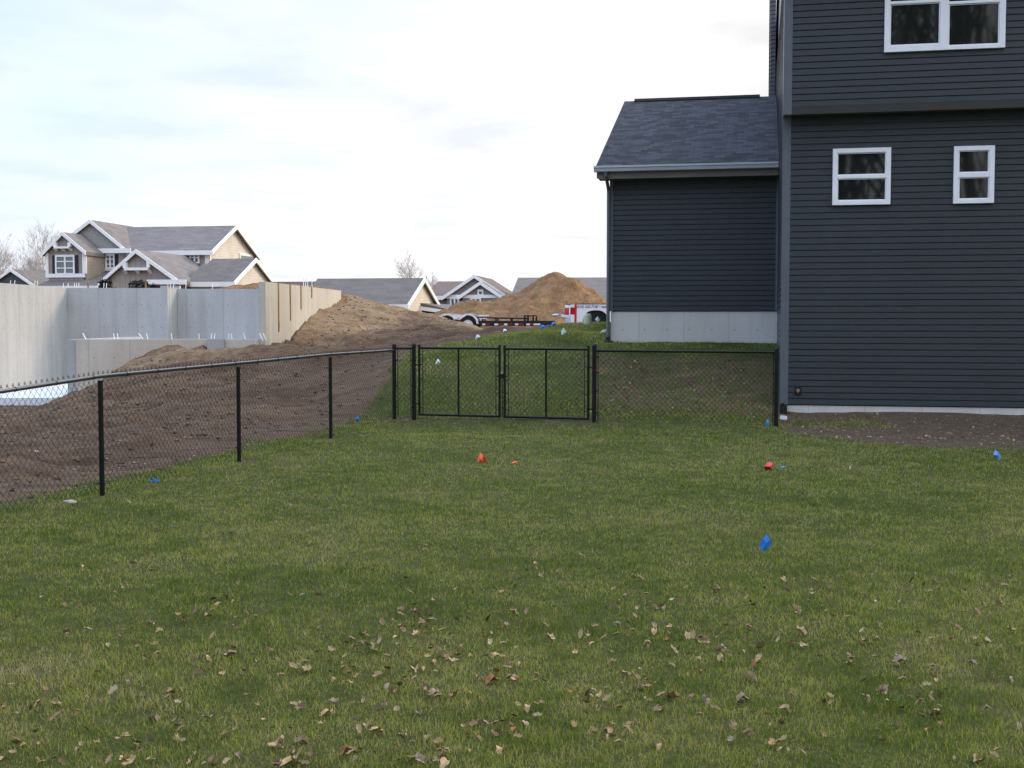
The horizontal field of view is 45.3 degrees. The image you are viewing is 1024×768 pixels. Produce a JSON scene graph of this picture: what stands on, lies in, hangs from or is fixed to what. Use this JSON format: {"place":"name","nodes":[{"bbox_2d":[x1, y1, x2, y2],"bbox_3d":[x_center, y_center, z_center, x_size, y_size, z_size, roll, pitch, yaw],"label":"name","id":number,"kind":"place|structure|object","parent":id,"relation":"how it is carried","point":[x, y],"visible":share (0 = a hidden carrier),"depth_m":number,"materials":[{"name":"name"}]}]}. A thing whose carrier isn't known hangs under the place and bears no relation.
{"place":"outdoors","nodes":[
{"label":"outdoors","id":0,"kind":"place"},
{"bbox_2d":[0,0,770,290],"label":"sky","id":1,"kind":"structure","parent":0,"point":[341,138],"materials":[{"name":"white"}]},
{"bbox_2d":[13,321,893,498],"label":"bank grass","id":2,"kind":"structure","parent":0,"point":[556,330],"depth_m":22.20,"materials":[{"name":"green plant"}]},
{"bbox_2d":[0,294,1023,767],"bbox_3d":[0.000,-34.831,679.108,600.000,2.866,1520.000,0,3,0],"label":"ground","id":3,"kind":"structure","parent":0,"point":[334,338],"depth_m":9.12,"materials":[{"name":"green plant"}]},
{"bbox_2d":[0,225,19,274],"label":"bare tree","id":4,"kind":"object","parent":3,"relation":"on","point":[5,260],"visible":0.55,"depth_m":117.82,"materials":[{"name":"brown plant"}]},
{"bbox_2d":[5,256,41,271],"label":"bare tree","id":5,"kind":"object","parent":3,"relation":"on","point":[21,265],"visible":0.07,"depth_m":127.26,"materials":[{"name":"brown plant"}]},
{"bbox_2d":[0,268,48,284],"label":"house","id":6,"kind":"structure","parent":3,"relation":"on","point":[25,277],"depth_m":97.48,"materials":[{"name":"grey"}]},
{"bbox_2d":[8,223,56,270],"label":"bare tree","id":7,"kind":"object","parent":3,"relation":"on","point":[28,262],"visible":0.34,"depth_m":123.73,"materials":[{"name":"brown plant"}]},
{"bbox_2d":[11,219,58,270],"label":"bare tree","id":8,"kind":"object","parent":3,"relation":"on","point":[42,257],"visible":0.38,"depth_m":120.86,"materials":[{"name":"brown plant"}]},
{"bbox_2d":[62,500,77,504],"bbox_3d":[-4.218,1.131,11.698,0.149,0.058,0.072,0,3,0],"label":"rock","id":9,"kind":"object","parent":3,"relation":"on","point":[71,501],"visible":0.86,"depth_m":11.68,"materials":[{"name":"stone"}]},
{"bbox_2d":[97,277,115,287],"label":"shrub","id":10,"kind":"object","parent":3,"relation":"on","point":[102,282],"visible":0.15,"depth_m":45.73,"materials":[{"name":"green plant"}]},
{"bbox_2d":[122,754,135,764],"bbox_3d":[-1.510,1.487,4.844,0.035,0.016,0.066,16,37,35],"label":"oak leaf","id":11,"kind":"object","parent":3,"relation":"on","point":[131,758],"visible":1,"depth_m":4.85,"materials":[{"name":"beige plant"}]},
{"bbox_2d":[128,279,149,287],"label":"shrub","id":12,"kind":"object","parent":3,"relation":"on","point":[141,282],"visible":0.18,"depth_m":45.69,"materials":[{"name":"green plant"}]},
{"bbox_2d":[148,714,159,721],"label":"oak leaf","id":13,"kind":"object","parent":3,"relation":"on","point":[155,717],"visible":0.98,"depth_m":5.40,"materials":[{"name":"brown plant"}]},
{"bbox_2d":[148,283,159,287],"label":"shrub","id":14,"kind":"object","parent":3,"relation":"on","point":[154,286],"visible":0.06,"depth_m":46.30,"materials":[{"name":"green plant"}]},
{"bbox_2d":[36,219,274,288],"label":"house","id":15,"kind":"structure","parent":3,"relation":"on","point":[92,252],"depth_m":78.33,"materials":[{"name":"grey"}]},
{"bbox_2d":[52,255,77,274],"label":"window","id":16,"kind":"structure","parent":15,"relation":"in","point":[61,264],"depth_m":78.15,"materials":[{"name":"white paint"}]},
{"bbox_2d":[105,254,117,268],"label":"window","id":17,"kind":"structure","parent":15,"relation":"in","point":[111,260],"depth_m":80.16,"materials":[{"name":"white paint"}]},
{"bbox_2d":[160,286,180,288],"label":"garage door","id":18,"kind":"structure","parent":15,"relation":"in","point":[175,287],"depth_m":72.86,"materials":[{"name":"white paint"}]},
{"bbox_2d":[189,255,199,262],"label":"window","id":19,"kind":"structure","parent":15,"relation":"in","point":[196,258],"depth_m":79.69,"materials":[{"name":"white paint"}]},
{"bbox_2d":[239,253,252,258],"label":"window","id":20,"kind":"structure","parent":15,"relation":"in","point":[241,255],"depth_m":85.10,"materials":[{"name":"white paint"}]},
{"bbox_2d":[0,279,340,404],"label":"house foundation","id":21,"kind":"object","parent":3,"relation":"on","point":[50,333],"visible":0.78,"depth_m":32.41,"materials":[{"name":"concrete"}]},
{"bbox_2d":[173,733,178,741],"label":"oak leaf","id":22,"kind":"object","parent":3,"relation":"on","point":[175,736],"visible":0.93,"depth_m":5.13,"materials":[{"name":"brown plant"}]},
{"bbox_2d":[0,343,395,513],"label":"chain link fence","id":23,"kind":"object","parent":3,"relation":"on","point":[101,432],"visible":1,"depth_m":13.99,"materials":[{"name":"black metal"}]},
{"bbox_2d":[209,755,218,764],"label":"oak leaf","id":24,"kind":"object","parent":3,"relation":"on","point":[212,760],"visible":0.95,"depth_m":4.84,"materials":[{"name":"brown plant"}]},
{"bbox_2d":[218,729,227,737],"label":"oak leaf","id":25,"kind":"object","parent":3,"relation":"on","point":[224,732],"visible":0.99,"depth_m":5.16,"materials":[{"name":"brown plant"}]},
{"bbox_2d":[223,650,237,655],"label":"oak leaf","id":26,"kind":"object","parent":3,"relation":"on","point":[230,652],"visible":1,"depth_m":6.35,"materials":[{"name":"brown plant"}]},
{"bbox_2d":[0,295,488,501],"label":"soil clods","id":27,"kind":"object","parent":3,"relation":"on","point":[140,456],"visible":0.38,"depth_m":20.86,"materials":[{"name":"brown soil"}]},
{"bbox_2d":[267,737,281,745],"bbox_3d":[-0.970,1.472,5.028,0.066,0.022,0.036,-23,20,-13],"label":"oak leaf","id":28,"kind":"object","parent":3,"relation":"on","point":[275,743],"visible":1,"depth_m":5.04,"materials":[{"name":"beige plant"}]},
{"bbox_2d":[218,283,345,301],"bbox_3d":[-8.205,-2.705,37.886,6.390,0.886,3.150,0,3,0],"label":"backfill heap","id":29,"kind":"object","parent":3,"relation":"on","point":[256,286],"visible":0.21,"depth_m":37.17,"materials":[{"name":"brown soil"}]},
{"bbox_2d":[279,756,295,766],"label":"oak leaf","id":30,"kind":"object","parent":3,"relation":"on","point":[289,760],"visible":1,"depth_m":4.83,"materials":[{"name":"beige plant"}]},
{"bbox_2d":[294,734,308,742],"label":"oak leaf","id":31,"kind":"object","parent":3,"relation":"on","point":[302,737],"visible":0.96,"depth_m":5.08,"materials":[{"name":"brown plant"}]},
{"bbox_2d":[302,664,311,670],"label":"oak leaf","id":32,"kind":"object","parent":3,"relation":"on","point":[309,667],"visible":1,"depth_m":6.11,"materials":[{"name":"beige plant"}]},
{"bbox_2d":[319,709,332,715],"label":"oak leaf","id":33,"kind":"object","parent":3,"relation":"on","point":[325,712],"visible":1,"depth_m":5.41,"materials":[{"name":"beige plant"}]},
{"bbox_2d":[329,697,338,705],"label":"oak leaf","id":34,"kind":"object","parent":3,"relation":"on","point":[335,701],"visible":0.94,"depth_m":5.57,"materials":[{"name":"beige plant"}]},
{"bbox_2d":[341,744,358,755],"bbox_3d":[-0.652,1.475,4.934,0.080,0.047,0.039,0,3,-8],"label":"oak leaf","id":35,"kind":"object","parent":3,"relation":"on","point":[347,747],"visible":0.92,"depth_m":4.94,"materials":[{"name":"brown plant"}]},
{"bbox_2d":[273,277,450,313],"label":"house","id":36,"kind":"structure","parent":3,"relation":"on","point":[414,294],"depth_m":72.47,"materials":[{"name":"grey"}]},
{"bbox_2d":[369,726,382,731],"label":"oak leaf","id":37,"kind":"object","parent":3,"relation":"on","point":[375,729],"visible":1,"depth_m":5.16,"materials":[{"name":"beige plant"}]},
{"bbox_2d":[372,671,381,676],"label":"oak leaf","id":38,"kind":"object","parent":3,"relation":"on","point":[378,673],"visible":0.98,"depth_m":6.02,"materials":[{"name":"beige plant"}]},
{"bbox_2d":[373,701,386,710],"bbox_3d":[-0.596,1.442,5.494,0.079,0.032,0.035,-26,-18,-11],"label":"oak leaf","id":39,"kind":"object","parent":3,"relation":"on","point":[378,705],"visible":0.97,"depth_m":5.49,"materials":[{"name":"plant"}]},
{"bbox_2d":[384,681,393,690],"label":"oak leaf","id":40,"kind":"object","parent":3,"relation":"on","point":[386,685],"visible":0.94,"depth_m":5.84,"materials":[{"name":"beige plant"}]},
{"bbox_2d":[392,343,415,419],"bbox_3d":[-1.803,0.057,20.500,0.415,1.477,0.080,1,3,10],"label":"chain link fence","id":41,"kind":"object","parent":3,"relation":"on","point":[413,360],"visible":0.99,"depth_m":20.46,"materials":[{"name":"black metal"}]},
{"bbox_2d":[412,344,506,417],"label":"fence gate","id":42,"kind":"structure","parent":41,"relation":"attached to","point":[500,376],"depth_m":20.33,"materials":[{"name":"black metal"}]},
{"bbox_2d":[393,251,434,284],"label":"bare tree","id":43,"kind":"object","parent":3,"relation":"on","point":[404,272],"visible":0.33,"depth_m":110.90,"materials":[{"name":"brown plant"}]},
{"bbox_2d":[411,608,421,613],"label":"oak leaf","id":44,"kind":"object","parent":3,"relation":"on","point":[415,610],"visible":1,"depth_m":7.24,"materials":[{"name":"brown plant"}]},
{"bbox_2d":[412,629,420,635],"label":"oak leaf","id":45,"kind":"object","parent":3,"relation":"on","point":[416,632],"visible":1,"depth_m":6.75,"materials":[{"name":"beige plant"}]},
{"bbox_2d":[410,752,424,763],"bbox_3d":[-0.374,1.478,4.832,0.080,0.041,0.045,-7,20,36],"label":"oak leaf","id":46,"kind":"object","parent":3,"relation":"on","point":[421,756],"visible":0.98,"depth_m":4.83,"materials":[{"name":"grey plant"}]},
{"bbox_2d":[423,273,440,286],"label":"bare tree","id":47,"kind":"object","parent":3,"relation":"on","point":[433,276],"visible":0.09,"depth_m":118.21,"materials":[{"name":"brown plant"}]},
{"bbox_2d":[428,688,438,694],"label":"oak leaf","id":48,"kind":"object","parent":3,"relation":"on","point":[433,690],"visible":1,"depth_m":5.66,"materials":[{"name":"beige plant"}]},
{"bbox_2d":[436,646,445,656],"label":"oak leaf","id":49,"kind":"object","parent":3,"relation":"on","point":[441,651],"visible":0.98,"depth_m":6.40,"materials":[{"name":"brown plant"}]},
{"bbox_2d":[439,757,451,767],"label":"oak leaf","id":50,"kind":"object","parent":3,"relation":"on","point":[443,761],"visible":1,"depth_m":4.79,"materials":[{"name":"beige plant"}]},
{"bbox_2d":[449,689,457,696],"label":"oak leaf","id":51,"kind":"object","parent":3,"relation":"on","point":[454,693],"visible":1,"depth_m":5.59,"materials":[{"name":"brown plant"}]},
{"bbox_2d":[432,275,511,304],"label":"house","id":52,"kind":"structure","parent":3,"relation":"on","point":[476,287],"depth_m":86.49,"materials":[{"name":"grey"}]},
{"bbox_2d":[450,299,458,304],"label":"window","id":53,"kind":"structure","parent":52,"relation":"in","point":[452,301],"depth_m":86.67,"materials":[{"name":"white paint"}]},
{"bbox_2d":[477,290,482,294],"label":"window","id":54,"kind":"structure","parent":52,"relation":"in","point":[479,292],"depth_m":84.66,"materials":[{"name":"white paint"}]},
{"bbox_2d":[477,453,482,462],"bbox_3d":[-0.392,0.933,15.145,0.072,0.204,0.048,0,3,0],"label":"marker flag","id":55,"kind":"object","parent":3,"relation":"on","point":[480,458],"visible":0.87,"depth_m":15.14,"materials":[{"name":"orange plastic"}]},
{"bbox_2d":[485,672,498,684],"bbox_3d":[-0.100,1.412,5.852,0.085,0.056,0.049,-14,19,-27],"label":"oak leaf","id":56,"kind":"object","parent":3,"relation":"on","point":[490,677],"visible":0.98,"depth_m":5.86,"materials":[{"name":"brown plant"}]},
{"bbox_2d":[440,313,554,326],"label":"flatbed trailer","id":57,"kind":"object","parent":3,"relation":"on","point":[474,319],"visible":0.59,"depth_m":48.92,"materials":[{"name":"black paint"}]},
{"bbox_2d":[496,744,504,753],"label":"oak leaf","id":58,"kind":"object","parent":3,"relation":"on","point":[501,749],"visible":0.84,"depth_m":4.95,"materials":[{"name":"beige plant"}]},
{"bbox_2d":[502,662,512,666],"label":"oak leaf","id":59,"kind":"object","parent":3,"relation":"on","point":[506,664],"visible":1,"depth_m":6.14,"materials":[{"name":"beige plant"}]},
{"bbox_2d":[2,354,1023,764],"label":"leaf litter","id":60,"kind":"object","parent":3,"relation":"on","point":[426,688],"visible":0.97,"depth_m":6.14,"materials":[{"name":"brown plant"}]},
{"bbox_2d":[508,673,518,679],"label":"oak leaf","id":61,"kind":"object","parent":3,"relation":"on","point":[514,676],"visible":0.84,"depth_m":5.93,"materials":[{"name":"beige plant"}]},
{"bbox_2d":[432,272,605,328],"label":"dirt mound","id":62,"kind":"object","parent":3,"relation":"on","point":[545,297],"visible":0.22,"depth_m":54.27,"materials":[{"name":"brown soil"}]},
{"bbox_2d":[519,720,528,726],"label":"oak leaf","id":63,"kind":"object","parent":3,"relation":"on","point":[525,723],"visible":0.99,"depth_m":5.26,"materials":[{"name":"beige plant"}]},
{"bbox_2d":[524,704,531,711],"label":"oak leaf","id":64,"kind":"object","parent":3,"relation":"on","point":[527,707],"visible":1,"depth_m":5.44,"materials":[{"name":"beige plant"}]},
{"bbox_2d":[512,277,605,299],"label":"house","id":65,"kind":"structure","parent":3,"relation":"on","point":[598,284],"depth_m":85.02,"materials":[{"name":"grey"}]},
{"bbox_2d":[552,304,611,322],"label":"pickup truck","id":66,"kind":"object","parent":3,"relation":"on","point":[576,312],"visible":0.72,"depth_m":45.48,"materials":[{"name":"white paint"}]},
{"bbox_2d":[583,314,591,323],"bbox_3d":[1.806,-1.507,29.346,0.199,0.355,0.196,0,3,0],"label":"utility pedestal","id":67,"kind":"object","parent":3,"relation":"on","point":[586,318],"visible":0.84,"depth_m":29.26,"materials":[{"name":"green plastic"}]},
{"bbox_2d":[607,658,616,663],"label":"oak leaf","id":68,"kind":"object","parent":3,"relation":"on","point":[611,660],"visible":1,"depth_m":6.21,"materials":[{"name":"brown plant"}]},
{"bbox_2d":[619,670,630,676],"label":"oak leaf","id":69,"kind":"object","parent":3,"relation":"on","point":[624,672],"visible":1,"depth_m":6.01,"materials":[{"name":"beige plant"}]},
{"bbox_2d":[638,680,643,689],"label":"oak leaf","id":70,"kind":"object","parent":3,"relation":"on","point":[639,684],"visible":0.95,"depth_m":5.76,"materials":[{"name":"brown plant"}]},
{"bbox_2d":[650,741,661,749],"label":"oak leaf","id":71,"kind":"object","parent":3,"relation":"on","point":[655,744],"visible":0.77,"depth_m":5.01,"materials":[{"name":"beige plant"}]},
{"bbox_2d":[653,704,662,710],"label":"oak leaf","id":72,"kind":"object","parent":3,"relation":"on","point":[657,706],"visible":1,"depth_m":5.45,"materials":[{"name":"brown plant"}]},
{"bbox_2d":[665,691,679,697],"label":"oak leaf","id":73,"kind":"object","parent":3,"relation":"on","point":[673,694],"visible":1,"depth_m":5.62,"materials":[{"name":"brown plant"}]},
{"bbox_2d":[592,344,778,425],"bbox_3d":[2.764,0.108,19.704,2.978,1.500,0.082,1,3,10],"label":"chain link fence","id":74,"kind":"object","parent":3,"relation":"on","point":[775,373],"visible":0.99,"depth_m":19.70,"materials":[{"name":"black metal"}]},
{"bbox_2d":[502,345,596,419],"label":"fence gate","id":75,"kind":"structure","parent":74,"relation":"attached to","point":[504,381],"depth_m":20.08,"materials":[{"name":"black metal"}]},
{"bbox_2d":[685,631,690,638],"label":"oak leaf","id":76,"kind":"object","parent":3,"relation":"on","point":[687,634],"visible":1,"depth_m":6.79,"materials":[{"name":"beige plant"}]},
{"bbox_2d":[696,635,710,642],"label":"oak leaf","id":77,"kind":"object","parent":3,"relation":"on","point":[705,638],"visible":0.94,"depth_m":6.71,"materials":[{"name":"brown plant"}]},
{"bbox_2d":[702,694,709,704],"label":"oak leaf","id":78,"kind":"object","parent":3,"relation":"on","point":[705,700],"visible":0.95,"depth_m":5.57,"materials":[{"name":"beige plant"}]},
{"bbox_2d":[715,642,725,649],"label":"oak leaf","id":79,"kind":"object","parent":3,"relation":"on","point":[718,646],"visible":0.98,"depth_m":6.55,"materials":[{"name":"brown plant"}]},
{"bbox_2d":[726,735,735,740],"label":"oak leaf","id":80,"kind":"object","parent":3,"relation":"on","point":[730,738],"visible":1,"depth_m":5.08,"materials":[{"name":"beige plant"}]},
{"bbox_2d":[735,691,748,700],"bbox_3d":[1.050,1.438,5.611,0.074,0.049,0.046,-9,12,-5],"label":"oak leaf","id":81,"kind":"object","parent":3,"relation":"on","point":[740,695],"visible":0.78,"depth_m":5.62,"materials":[{"name":"beige plant"}]},
{"bbox_2d":[742,670,757,682],"bbox_3d":[1.158,1.418,5.941,0.083,0.055,0.045,8,-30,24],"label":"oak leaf","id":82,"kind":"object","parent":3,"relation":"on","point":[749,674],"visible":1,"depth_m":5.94,"materials":[{"name":"brown plant"}]},
{"bbox_2d":[749,659,759,666],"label":"oak leaf","id":83,"kind":"object","parent":3,"relation":"on","point":[754,662],"visible":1,"depth_m":6.18,"materials":[{"name":"brown plant"}]},
{"bbox_2d":[759,535,771,550],"bbox_3d":[1.918,1.228,9.245,0.099,0.210,0.038,0,3,-5],"label":"marker flag","id":84,"kind":"object","parent":3,"relation":"on","point":[765,544],"visible":0.88,"depth_m":9.24,"materials":[{"name":"blue plastic"}]},
{"bbox_2d":[764,462,772,470],"bbox_3d":[2.959,0.981,14.187,0.117,0.184,0.105,0,3,0],"label":"marker flag","id":85,"kind":"object","parent":3,"relation":"on","point":[768,466],"visible":0.89,"depth_m":14.17,"materials":[{"name":"red plastic"}]},
{"bbox_2d":[779,704,790,710],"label":"oak leaf","id":86,"kind":"object","parent":3,"relation":"on","point":[785,706],"visible":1,"depth_m":5.45,"materials":[{"name":"beige plant"}]},
{"bbox_2d":[569,353,1022,447],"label":"gravelly debris","id":87,"kind":"object","parent":3,"relation":"on","point":[921,442],"visible":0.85,"depth_m":19.37,"materials":[{"name":"soil"}]},
{"bbox_2d":[797,625,806,635],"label":"oak leaf","id":88,"kind":"object","parent":3,"relation":"on","point":[802,630],"visible":1,"depth_m":6.82,"materials":[{"name":"beige plant"}]},
{"bbox_2d":[798,641,807,646],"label":"oak leaf","id":89,"kind":"object","parent":3,"relation":"on","point":[801,643],"visible":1,"depth_m":6.55,"materials":[{"name":"beige plant"}]},
{"bbox_2d":[594,0,1023,414],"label":"house","id":90,"kind":"structure","parent":3,"relation":"on","point":[836,215],"depth_m":20.51,"materials":[{"name":"plastic"}]},
{"bbox_2d":[832,147,890,204],"bbox_3d":[5.831,-3.460,20.467,0.934,0.937,0.085,1,3,11],"label":"window","id":91,"kind":"structure","parent":90,"relation":"in","point":[861,176],"depth_m":20.45,"materials":[{"name":"white plastic"}]},
{"bbox_2d":[884,0,1005,52],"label":"window","id":92,"kind":"structure","parent":90,"relation":"in","point":[909,25],"depth_m":19.78,"materials":[{"name":"white plastic"}]},
{"bbox_2d":[953,145,994,203],"bbox_3d":[7.570,-3.432,20.120,0.632,0.932,0.085,1,3,11],"label":"window","id":93,"kind":"structure","parent":90,"relation":"in","point":[973,166],"depth_m":20.10,"materials":[{"name":"white plastic"}]},
{"bbox_2d":[879,682,887,693],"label":"oak leaf","id":94,"kind":"object","parent":3,"relation":"on","point":[884,685],"visible":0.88,"depth_m":5.78,"materials":[{"name":"beige plant"}]},
{"bbox_2d":[890,721,904,728],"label":"oak leaf","id":95,"kind":"object","parent":3,"relation":"on","point":[896,722],"visible":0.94,"depth_m":5.28,"materials":[{"name":"brown plant"}]},
{"bbox_2d":[892,654,906,661],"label":"oak leaf","id":96,"kind":"object","parent":3,"relation":"on","point":[899,657],"visible":1,"depth_m":6.26,"materials":[{"name":"beige plant"}]},
{"bbox_2d":[929,708,940,713],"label":"oak leaf","id":97,"kind":"object","parent":3,"relation":"on","point":[935,710],"visible":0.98,"depth_m":5.46,"materials":[{"name":"brown plant"}]},
{"bbox_2d":[973,753,985,761],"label":"oak leaf","id":98,"kind":"object","parent":3,"relation":"on","point":[975,758],"visible":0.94,"depth_m":4.84,"materials":[{"name":"beige plant"}]},
{"bbox_2d":[993,450,1000,459],"bbox_3d":[6.049,0.912,15.291,0.114,0.213,0.040,0,3,0],"label":"marker flag","id":99,"kind":"object","parent":3,"relation":"on","point":[997,455],"visible":0.92,"depth_m":15.28,"materials":[{"name":"blue plastic"}]},
{"bbox_2d":[0,392,1023,767],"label":"lawn grass","id":100,"kind":"structure","parent":0,"point":[542,562],"depth_m":7.74,"materials":[{"name":"green plant"}]}
]}

